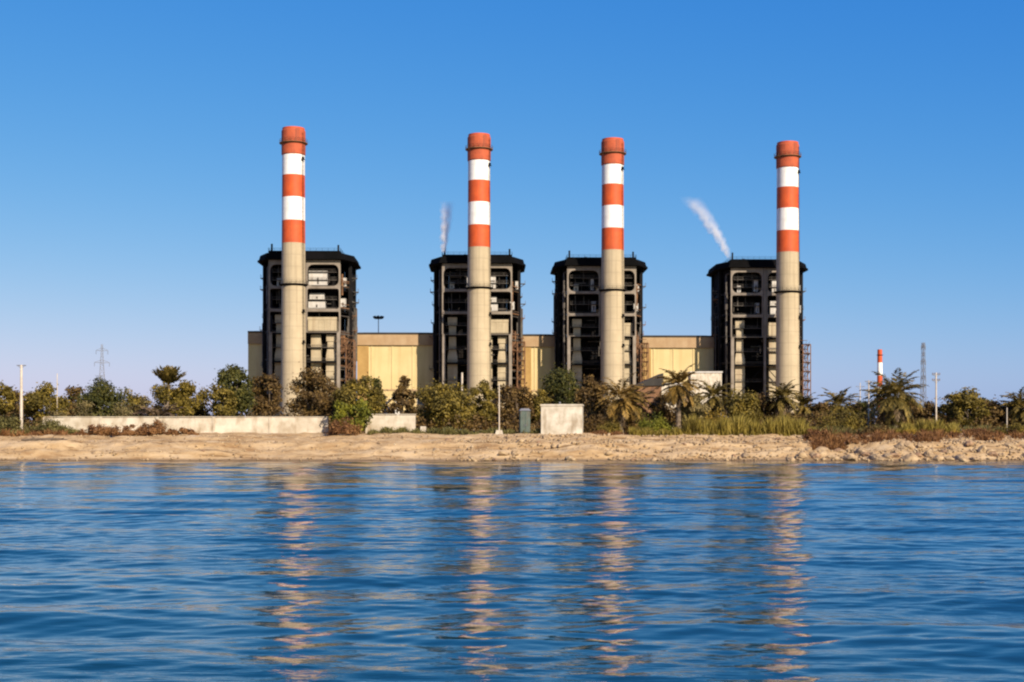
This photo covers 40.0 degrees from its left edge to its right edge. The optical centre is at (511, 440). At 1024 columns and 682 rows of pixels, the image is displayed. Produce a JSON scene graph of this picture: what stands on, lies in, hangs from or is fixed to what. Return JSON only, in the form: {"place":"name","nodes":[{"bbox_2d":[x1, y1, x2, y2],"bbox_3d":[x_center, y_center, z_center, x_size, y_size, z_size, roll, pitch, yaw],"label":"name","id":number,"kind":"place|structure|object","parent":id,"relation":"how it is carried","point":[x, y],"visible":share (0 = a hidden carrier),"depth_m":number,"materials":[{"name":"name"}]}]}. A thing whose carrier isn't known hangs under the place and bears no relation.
{"place":"outdoors","nodes":[
{"label":"outdoors","id":0,"kind":"place"},
{"bbox_2d":[94,344,109,380],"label":"lattice tower","id":1,"kind":"structure","parent":0,"point":[100,362],"depth_m":899.39,"materials":[{"name":"metal"}]},
{"bbox_2d":[0,461,1023,681],"bbox_3d":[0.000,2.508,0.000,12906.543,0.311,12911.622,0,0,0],"label":"sea","id":2,"kind":"structure","parent":0,"point":[565,571],"depth_m":26.80,"materials":[{"name":"teal liquid"}]},
{"bbox_2d":[868,454,883,460],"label":"boulder","id":3,"kind":"object","parent":2,"relation":"in","point":[876,457],"visible":0.84,"depth_m":170.34,"materials":[{"name":"stone"}]},
{"bbox_2d":[0,430,1023,461],"bbox_3d":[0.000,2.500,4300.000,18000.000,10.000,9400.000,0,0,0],"label":"ground","id":4,"kind":"structure","parent":0,"point":[154,446],"depth_m":175.56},
{"bbox_2d":[0,380,18,417],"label":"leafy tree","id":5,"kind":"object","parent":4,"relation":"on","point":[7,392],"visible":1,"depth_m":205.16,"materials":[{"name":"green plant"}]},
{"bbox_2d":[0,413,30,435],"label":"shrub","id":6,"kind":"object","parent":4,"relation":"on","point":[8,420],"visible":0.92,"depth_m":185.96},
{"bbox_2d":[2,387,31,422],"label":"leafy tree","id":7,"kind":"object","parent":4,"relation":"on","point":[17,395],"visible":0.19,"depth_m":211.85,"materials":[{"name":"green plant"}]},
{"bbox_2d":[17,365,25,429],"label":"utility pole","id":8,"kind":"object","parent":4,"relation":"on","point":[21,391],"visible":0.85,"depth_m":186.85,"materials":[{"name":"concrete"}]},
{"bbox_2d":[16,381,71,420],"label":"leafy tree","id":9,"kind":"object","parent":4,"relation":"on","point":[36,401],"visible":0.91,"depth_m":204.44,"materials":[{"name":"green plant"}]},
{"bbox_2d":[21,434,67,440],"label":"driftwood","id":10,"kind":"object","parent":4,"relation":"on","point":[37,439],"visible":0.91,"depth_m":179.88,"materials":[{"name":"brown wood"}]},
{"bbox_2d":[32,415,73,433],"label":"shrub","id":11,"kind":"object","parent":4,"relation":"on","point":[51,424],"visible":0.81,"depth_m":185.61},
{"bbox_2d":[64,384,85,417],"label":"leafy tree","id":12,"kind":"object","parent":4,"relation":"on","point":[72,390],"visible":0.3,"depth_m":211.54,"materials":[{"name":"green plant"}]},
{"bbox_2d":[71,399,98,417],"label":"shrub","id":13,"kind":"object","parent":4,"relation":"on","point":[85,407],"visible":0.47,"depth_m":193.88,"materials":[{"name":"green plant"}]},
{"bbox_2d":[75,424,112,435],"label":"dry shrub","id":14,"kind":"object","parent":4,"relation":"on","point":[101,429],"visible":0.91,"depth_m":185.00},
{"bbox_2d":[68,375,139,417],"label":"leafy tree","id":15,"kind":"object","parent":4,"relation":"on","point":[101,394],"visible":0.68,"depth_m":202.46,"materials":[{"name":"green plant"}]},
{"bbox_2d":[96,401,135,417],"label":"shrub","id":16,"kind":"object","parent":4,"relation":"on","point":[117,411],"visible":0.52,"depth_m":193.86,"materials":[{"name":"green plant"}]},
{"bbox_2d":[108,423,139,436],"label":"shrub","id":17,"kind":"object","parent":4,"relation":"on","point":[127,431],"visible":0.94,"depth_m":183.52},
{"bbox_2d":[120,388,144,417],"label":"leafy tree","id":18,"kind":"object","parent":4,"relation":"on","point":[136,399],"visible":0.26,"depth_m":211.46,"materials":[{"name":"green plant"}]},
{"bbox_2d":[125,395,156,416],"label":"leafy tree","id":19,"kind":"object","parent":4,"relation":"on","point":[144,401],"visible":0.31,"depth_m":212.54,"materials":[{"name":"green plant"}]},
{"bbox_2d":[136,419,172,435],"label":"dry shrub","id":20,"kind":"object","parent":4,"relation":"on","point":[145,430],"visible":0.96,"depth_m":183.84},
{"bbox_2d":[129,402,186,417],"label":"shrub","id":21,"kind":"object","parent":4,"relation":"on","point":[163,413],"visible":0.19,"depth_m":195.48,"materials":[{"name":"green plant"}]},
{"bbox_2d":[152,364,185,412],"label":"palm tree","id":22,"kind":"object","parent":4,"relation":"on","point":[168,374],"visible":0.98,"depth_m":201.65,"materials":[{"name":"green plant"}]},
{"bbox_2d":[147,381,195,417],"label":"leafy tree","id":23,"kind":"object","parent":4,"relation":"on","point":[161,393],"visible":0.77,"depth_m":201.86,"materials":[{"name":"green plant"}]},
{"bbox_2d":[166,426,199,434],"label":"shrub","id":24,"kind":"object","parent":4,"relation":"on","point":[190,431],"visible":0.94,"depth_m":183.45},
{"bbox_2d":[43,417,327,433],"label":"boundary wall","id":25,"kind":"structure","parent":4,"relation":"on","point":[265,425],"depth_m":190.00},
{"bbox_2d":[163,379,212,417],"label":"leafy tree","id":26,"kind":"object","parent":4,"relation":"on","point":[198,402],"visible":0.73,"depth_m":205.18,"materials":[{"name":"green plant"}]},
{"bbox_2d":[207,383,240,417],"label":"leafy tree","id":27,"kind":"object","parent":4,"relation":"on","point":[227,408],"visible":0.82,"depth_m":199.29,"materials":[{"name":"green plant"}]},
{"bbox_2d":[211,363,257,417],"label":"leafy tree","id":28,"kind":"object","parent":4,"relation":"on","point":[236,375],"visible":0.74,"depth_m":203.14,"materials":[{"name":"green plant"}]},
{"bbox_2d":[248,331,262,416],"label":"turbine hall","id":29,"kind":"structure","parent":4,"relation":"on","point":[255,368],"depth_m":552.60,"materials":[{"name":"beige paint"}]},
{"bbox_2d":[247,373,285,416],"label":"leafy tree","id":30,"kind":"object","parent":4,"relation":"on","point":[270,381],"visible":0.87,"depth_m":213.38,"materials":[{"name":"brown plant"}]},
{"bbox_2d":[279,126,307,417],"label":"chimney","id":31,"kind":"object","parent":4,"relation":"on","point":[293,143],"visible":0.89,"depth_m":516.22,"materials":[{"name":"concrete"}]},
{"bbox_2d":[257,244,360,416],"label":"boiler house","id":32,"kind":"structure","parent":4,"relation":"on","point":[331,321],"depth_m":536.17,"materials":[{"name":"metal"}]},
{"bbox_2d":[282,361,340,420],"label":"leafy tree","id":33,"kind":"object","parent":4,"relation":"on","point":[316,396],"visible":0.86,"depth_m":201.78,"materials":[{"name":"green plant"}]},
{"bbox_2d":[323,415,362,435],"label":"dry shrub","id":34,"kind":"object","parent":4,"relation":"on","point":[336,430],"visible":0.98,"depth_m":183.87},
{"bbox_2d":[329,394,378,433],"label":"leafy tree","id":35,"kind":"object","parent":4,"relation":"on","point":[341,412],"visible":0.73,"depth_m":187.18,"materials":[{"name":"green plant"}]},
{"bbox_2d":[329,372,387,429],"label":"leafy tree","id":36,"kind":"object","parent":4,"relation":"on","point":[351,388],"visible":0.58,"depth_m":196.42,"materials":[{"name":"green plant"}]},
{"bbox_2d":[368,377,387,413],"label":"leafy tree","id":37,"kind":"object","parent":4,"relation":"on","point":[377,382],"visible":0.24,"depth_m":211.83,"materials":[{"name":"green plant"}]},
{"bbox_2d":[366,414,415,432],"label":"boundary wall","id":38,"kind":"structure","parent":4,"relation":"on","point":[395,421],"depth_m":191.50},
{"bbox_2d":[357,332,433,428],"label":"turbine hall","id":39,"kind":"structure","parent":4,"relation":"on","point":[389,359],"depth_m":560.65,"materials":[{"name":"beige paint"}]},
{"bbox_2d":[389,375,417,413],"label":"leafy tree","id":40,"kind":"object","parent":4,"relation":"on","point":[401,392],"visible":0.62,"depth_m":209.41,"materials":[{"name":"green plant"}]},
{"bbox_2d":[410,374,478,430],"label":"leafy tree","id":41,"kind":"object","parent":4,"relation":"on","point":[452,401],"visible":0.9,"depth_m":197.25,"materials":[{"name":"green plant"}]},
{"bbox_2d":[429,248,525,430],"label":"boiler house","id":42,"kind":"structure","parent":4,"relation":"on","point":[450,294],"depth_m":549.19,"materials":[{"name":"metal"}]},
{"bbox_2d":[465,133,492,407],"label":"chimney","id":43,"kind":"object","parent":4,"relation":"on","point":[479,149],"visible":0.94,"depth_m":527.23,"materials":[{"name":"red paint"}]},
{"bbox_2d":[467,379,498,430],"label":"leafy tree","id":44,"kind":"object","parent":4,"relation":"on","point":[487,410],"visible":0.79,"depth_m":202.21,"materials":[{"name":"green plant"}]},
{"bbox_2d":[495,384,502,433],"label":"utility pole","id":45,"kind":"object","parent":4,"relation":"on","point":[499,431],"visible":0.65,"depth_m":186.43,"materials":[{"name":"concrete"}]},
{"bbox_2d":[4,422,1012,434],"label":"grass","id":46,"kind":"structure","parent":4,"relation":"on","point":[444,431],"depth_m":186.70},
{"bbox_2d":[0,395,1022,432],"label":"undergrowth","id":47,"kind":"object","parent":4,"relation":"on","point":[505,423],"visible":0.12,"depth_m":201.08,"materials":[{"name":"green plant"}]},
{"bbox_2d":[0,425,1023,450],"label":"dry grass","id":48,"kind":"structure","parent":4,"relation":"on","point":[832,440],"depth_m":180.50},
{"bbox_2d":[1,433,1023,460],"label":"pebbles","id":49,"kind":"object","parent":4,"relation":"on","point":[627,450],"visible":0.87,"depth_m":175.53,"materials":[{"name":"stone"}]},
{"bbox_2d":[495,382,536,428],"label":"leafy tree","id":50,"kind":"object","parent":4,"relation":"on","point":[511,396],"visible":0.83,"depth_m":204.33,"materials":[{"name":"green plant"}]},
{"bbox_2d":[519,408,530,432],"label":"cabinet","id":51,"kind":"object","parent":4,"relation":"on","point":[524,418],"visible":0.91,"depth_m":186.96,"materials":[{"name":"metal"}]},
{"bbox_2d":[521,334,554,422],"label":"turbine hall","id":52,"kind":"structure","parent":4,"relation":"on","point":[539,351],"depth_m":569.58,"materials":[{"name":"beige paint"}]},
{"bbox_2d":[530,386,553,424],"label":"leafy tree","id":53,"kind":"object","parent":4,"relation":"on","point":[542,397],"visible":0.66,"depth_m":206.23,"materials":[{"name":"green plant"}]},
{"bbox_2d":[540,362,581,403],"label":"leafy tree","id":54,"kind":"object","parent":4,"relation":"on","point":[563,392],"visible":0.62,"depth_m":224.35,"materials":[{"name":"green plant"}]},
{"bbox_2d":[540,402,583,434],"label":"pump house","id":55,"kind":"structure","parent":4,"relation":"on","point":[560,418],"depth_m":186.10,"materials":[{"name":"concrete"}]},
{"bbox_2d":[565,456,576,460],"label":"boulder","id":56,"kind":"object","parent":4,"relation":"on","point":[569,458],"visible":0.77,"depth_m":170.64,"materials":[{"name":"stone"}]},
{"bbox_2d":[572,374,610,427],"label":"leafy tree","id":57,"kind":"object","parent":4,"relation":"on","point":[584,396],"visible":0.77,"depth_m":201.90,"materials":[{"name":"green plant"}]},
{"bbox_2d":[583,414,610,432],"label":"shrub","id":58,"kind":"object","parent":4,"relation":"on","point":[591,425],"visible":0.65,"depth_m":189.73,"materials":[{"name":"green plant"}]},
{"bbox_2d":[550,250,648,415],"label":"boiler house","id":59,"kind":"structure","parent":4,"relation":"on","point":[576,329],"depth_m":557.52,"materials":[{"name":"metal"}]},
{"bbox_2d":[596,420,622,432],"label":"shrub","id":60,"kind":"object","parent":4,"relation":"on","point":[613,426],"visible":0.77,"depth_m":188.49,"materials":[{"name":"green plant"}]},
{"bbox_2d":[599,137,626,412],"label":"chimney","id":61,"kind":"object","parent":4,"relation":"on","point":[612,154],"visible":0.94,"depth_m":535.23,"materials":[{"name":"red paint"}]},
{"bbox_2d":[592,372,650,432],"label":"palm tree","id":62,"kind":"object","parent":4,"relation":"on","point":[620,405],"visible":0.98,"depth_m":196.09,"materials":[{"name":"green plant"}]},
{"bbox_2d":[620,386,659,426],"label":"palm tree","id":63,"kind":"object","parent":4,"relation":"on","point":[641,409],"visible":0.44,"depth_m":203.30,"materials":[{"name":"green plant"}]},
{"bbox_2d":[636,408,674,430],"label":"shrub","id":64,"kind":"object","parent":4,"relation":"on","point":[659,423],"visible":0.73,"depth_m":187.41,"materials":[{"name":"green plant"}]},
{"bbox_2d":[649,391,675,426],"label":"leafy tree","id":65,"kind":"object","parent":4,"relation":"on","point":[658,400],"visible":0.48,"depth_m":206.05,"materials":[{"name":"green plant"}]},
{"bbox_2d":[638,335,713,382],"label":"turbine hall","id":66,"kind":"structure","parent":4,"relation":"on","point":[677,353],"depth_m":576.35,"materials":[{"name":"beige paint"}]},
{"bbox_2d":[652,363,703,427],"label":"palm tree","id":67,"kind":"object","parent":4,"relation":"on","point":[677,394],"visible":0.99,"depth_m":198.13,"materials":[{"name":"green plant"}]},
{"bbox_2d":[661,371,722,415],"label":"annex","id":68,"kind":"object","parent":4,"relation":"on","point":[711,377],"visible":0.16,"depth_m":547.22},
{"bbox_2d":[674,387,710,423],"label":"leafy tree","id":69,"kind":"object","parent":4,"relation":"on","point":[699,408],"visible":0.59,"depth_m":198.91,"materials":[{"name":"green plant"}]},
{"bbox_2d":[697,380,732,416],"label":"palm tree","id":70,"kind":"object","parent":4,"relation":"on","point":[713,402],"visible":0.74,"depth_m":205.08,"materials":[{"name":"green plant"}]},
{"bbox_2d":[703,407,727,424],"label":"shrub","id":71,"kind":"object","parent":4,"relation":"on","point":[716,414],"visible":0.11,"depth_m":189.91,"materials":[{"name":"green plant"}]},
{"bbox_2d":[721,384,763,424],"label":"leafy tree","id":72,"kind":"object","parent":4,"relation":"on","point":[748,402],"visible":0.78,"depth_m":198.68,"materials":[{"name":"green plant"}]},
{"bbox_2d":[706,253,810,412],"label":"boiler house","id":73,"kind":"structure","parent":4,"relation":"on","point":[743,313],"depth_m":562.95,"materials":[{"name":"metal"}]},
{"bbox_2d":[741,391,776,420],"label":"leafy tree","id":74,"kind":"object","parent":4,"relation":"on","point":[764,407],"visible":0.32,"depth_m":203.21,"materials":[{"name":"green plant"}]},
{"bbox_2d":[760,379,801,419],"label":"palm tree","id":75,"kind":"object","parent":4,"relation":"on","point":[783,404],"visible":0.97,"depth_m":201.49,"materials":[{"name":"green plant"}]},
{"bbox_2d":[774,141,801,413],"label":"chimney","id":76,"kind":"object","parent":4,"relation":"on","point":[787,156],"visible":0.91,"depth_m":541.27,"materials":[{"name":"red paint"}]},
{"bbox_2d":[628,411,960,435],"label":"reeds","id":77,"kind":"object","parent":4,"relation":"on","point":[735,425],"visible":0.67,"depth_m":185.68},
{"bbox_2d":[795,451,807,457],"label":"boulder","id":78,"kind":"object","parent":4,"relation":"on","point":[801,454],"visible":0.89,"depth_m":171.76,"materials":[{"name":"stone"}]},
{"bbox_2d":[788,392,817,418],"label":"palm tree","id":79,"kind":"object","parent":4,"relation":"on","point":[805,400],"visible":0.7,"depth_m":214.38,"materials":[{"name":"green plant"}]},
{"bbox_2d":[803,428,829,438],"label":"shrub","id":80,"kind":"object","parent":4,"relation":"on","point":[811,432],"visible":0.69,"depth_m":182.42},
{"bbox_2d":[806,402,830,427],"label":"leafy tree","id":81,"kind":"object","parent":4,"relation":"on","point":[815,409],"visible":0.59,"depth_m":207.13,"materials":[{"name":"green plant"}]},
{"bbox_2d":[819,450,831,456],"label":"boulder","id":82,"kind":"object","parent":4,"relation":"on","point":[823,453],"visible":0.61,"depth_m":173.24,"materials":[{"name":"stone"}]},
{"bbox_2d":[817,386,861,419],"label":"palm tree","id":83,"kind":"object","parent":4,"relation":"on","point":[839,399],"visible":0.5,"depth_m":211.43,"materials":[{"name":"green plant"}]},
{"bbox_2d":[812,403,870,429],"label":"shrub","id":84,"kind":"object","parent":4,"relation":"on","point":[850,418],"visible":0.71,"depth_m":191.53,"materials":[{"name":"green plant"}]},
{"bbox_2d":[840,455,855,459],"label":"boulder","id":85,"kind":"object","parent":4,"relation":"on","point":[847,457],"visible":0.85,"depth_m":170.50,"materials":[{"name":"stone"}]},
{"bbox_2d":[838,439,861,443],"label":"shrub","id":86,"kind":"object","parent":4,"relation":"on","point":[849,441],"visible":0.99,"depth_m":178.17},
{"bbox_2d":[846,399,873,423],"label":"leafy tree","id":87,"kind":"object","parent":4,"relation":"on","point":[864,405],"visible":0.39,"depth_m":213.01,"materials":[{"name":"green plant"}]},
{"bbox_2d":[854,447,867,453],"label":"boulder","id":88,"kind":"object","parent":4,"relation":"on","point":[859,450],"visible":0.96,"depth_m":173.97,"materials":[{"name":"stone"}]},
{"bbox_2d":[856,421,889,434],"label":"shrub","id":89,"kind":"object","parent":4,"relation":"on","point":[870,429],"visible":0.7,"depth_m":183.45,"materials":[{"name":"green plant"}]},
{"bbox_2d":[877,349,882,394],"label":"distant chimney","id":90,"kind":"object","parent":4,"relation":"on","point":[879,362],"visible":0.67,"depth_m":1397.87,"materials":[{"name":"concrete"}]},
{"bbox_2d":[859,382,904,424],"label":"palm tree","id":91,"kind":"object","parent":4,"relation":"on","point":[874,395],"visible":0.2,"depth_m":204.24,"materials":[{"name":"green plant"}]},
{"bbox_2d":[865,367,929,427],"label":"palm tree","id":92,"kind":"object","parent":4,"relation":"on","point":[895,407],"visible":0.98,"depth_m":192.81,"materials":[{"name":"green plant"}]},
{"bbox_2d":[895,440,907,449],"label":"boulder","id":93,"kind":"object","parent":4,"relation":"on","point":[900,445],"visible":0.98,"depth_m":174.41,"materials":[{"name":"stone"}]},
{"bbox_2d":[904,440,913,448],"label":"boulder","id":94,"kind":"object","parent":4,"relation":"on","point":[908,444],"visible":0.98,"depth_m":174.17,"materials":[{"name":"stone"}]},
{"bbox_2d":[901,454,919,460],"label":"boulder","id":95,"kind":"object","parent":4,"relation":"on","point":[909,457],"visible":0.81,"depth_m":169.47,"materials":[{"name":"stone"}]},
{"bbox_2d":[902,397,939,422],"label":"leafy tree","id":96,"kind":"object","parent":4,"relation":"on","point":[928,409],"visible":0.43,"depth_m":202.02,"materials":[{"name":"green plant"}]},
{"bbox_2d":[924,450,934,457],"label":"boulder","id":97,"kind":"object","parent":4,"relation":"on","point":[928,453],"visible":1,"depth_m":170.58,"materials":[{"name":"stone"}]},
{"bbox_2d":[932,373,939,422],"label":"utility pole","id":98,"kind":"object","parent":4,"relation":"on","point":[935,379],"visible":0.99,"depth_m":195.93,"materials":[{"name":"concrete"}]},
{"bbox_2d":[933,402,966,428],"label":"leafy tree","id":99,"kind":"object","parent":4,"relation":"on","point":[939,412],"visible":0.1,"depth_m":205.61,"materials":[{"name":"green plant"}]},
{"bbox_2d":[953,454,969,460],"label":"boulder","id":100,"kind":"object","parent":4,"relation":"on","point":[960,457],"visible":0.91,"depth_m":169.18,"materials":[{"name":"stone"}]},
{"bbox_2d":[939,386,992,427],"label":"leafy tree","id":101,"kind":"object","parent":4,"relation":"on","point":[970,401],"visible":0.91,"depth_m":199.07,"materials":[{"name":"green plant"}]},
{"bbox_2d":[977,445,986,452],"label":"boulder","id":102,"kind":"object","parent":4,"relation":"on","point":[982,448],"visible":1,"depth_m":171.47,"materials":[{"name":"stone"}]},
{"bbox_2d":[981,396,1013,426],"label":"leafy tree","id":103,"kind":"object","parent":4,"relation":"on","point":[997,412],"visible":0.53,"depth_m":200.64,"materials":[{"name":"green plant"}]},
{"bbox_2d":[995,387,1023,424],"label":"palm tree","id":104,"kind":"object","parent":4,"relation":"on","point":[1017,404],"visible":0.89,"depth_m":199.12,"materials":[{"name":"green plant"}]},
{"bbox_2d":[997,422,1023,434],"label":"shrub","id":105,"kind":"object","parent":4,"relation":"on","point":[1017,426],"visible":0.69,"depth_m":183.55,"materials":[{"name":"green plant"}]},
{"bbox_2d":[1003,443,1018,448],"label":"boulder","id":106,"kind":"object","parent":4,"relation":"on","point":[1012,445],"visible":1,"depth_m":173.81,"materials":[{"name":"stone"}]},
{"bbox_2d":[0,0,1023,421],"label":"sky","id":107,"kind":"structure","parent":0,"point":[141,156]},
{"bbox_2d":[633,373,662,415],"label":"shed","id":108,"kind":"structure","parent":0,"point":[652,384],"depth_m":419.85,"materials":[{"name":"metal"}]},
{"bbox_2d":[920,343,926,405],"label":"lattice tower","id":109,"kind":"structure","parent":0,"point":[923,361],"depth_m":900.21,"materials":[{"name":"metal"}]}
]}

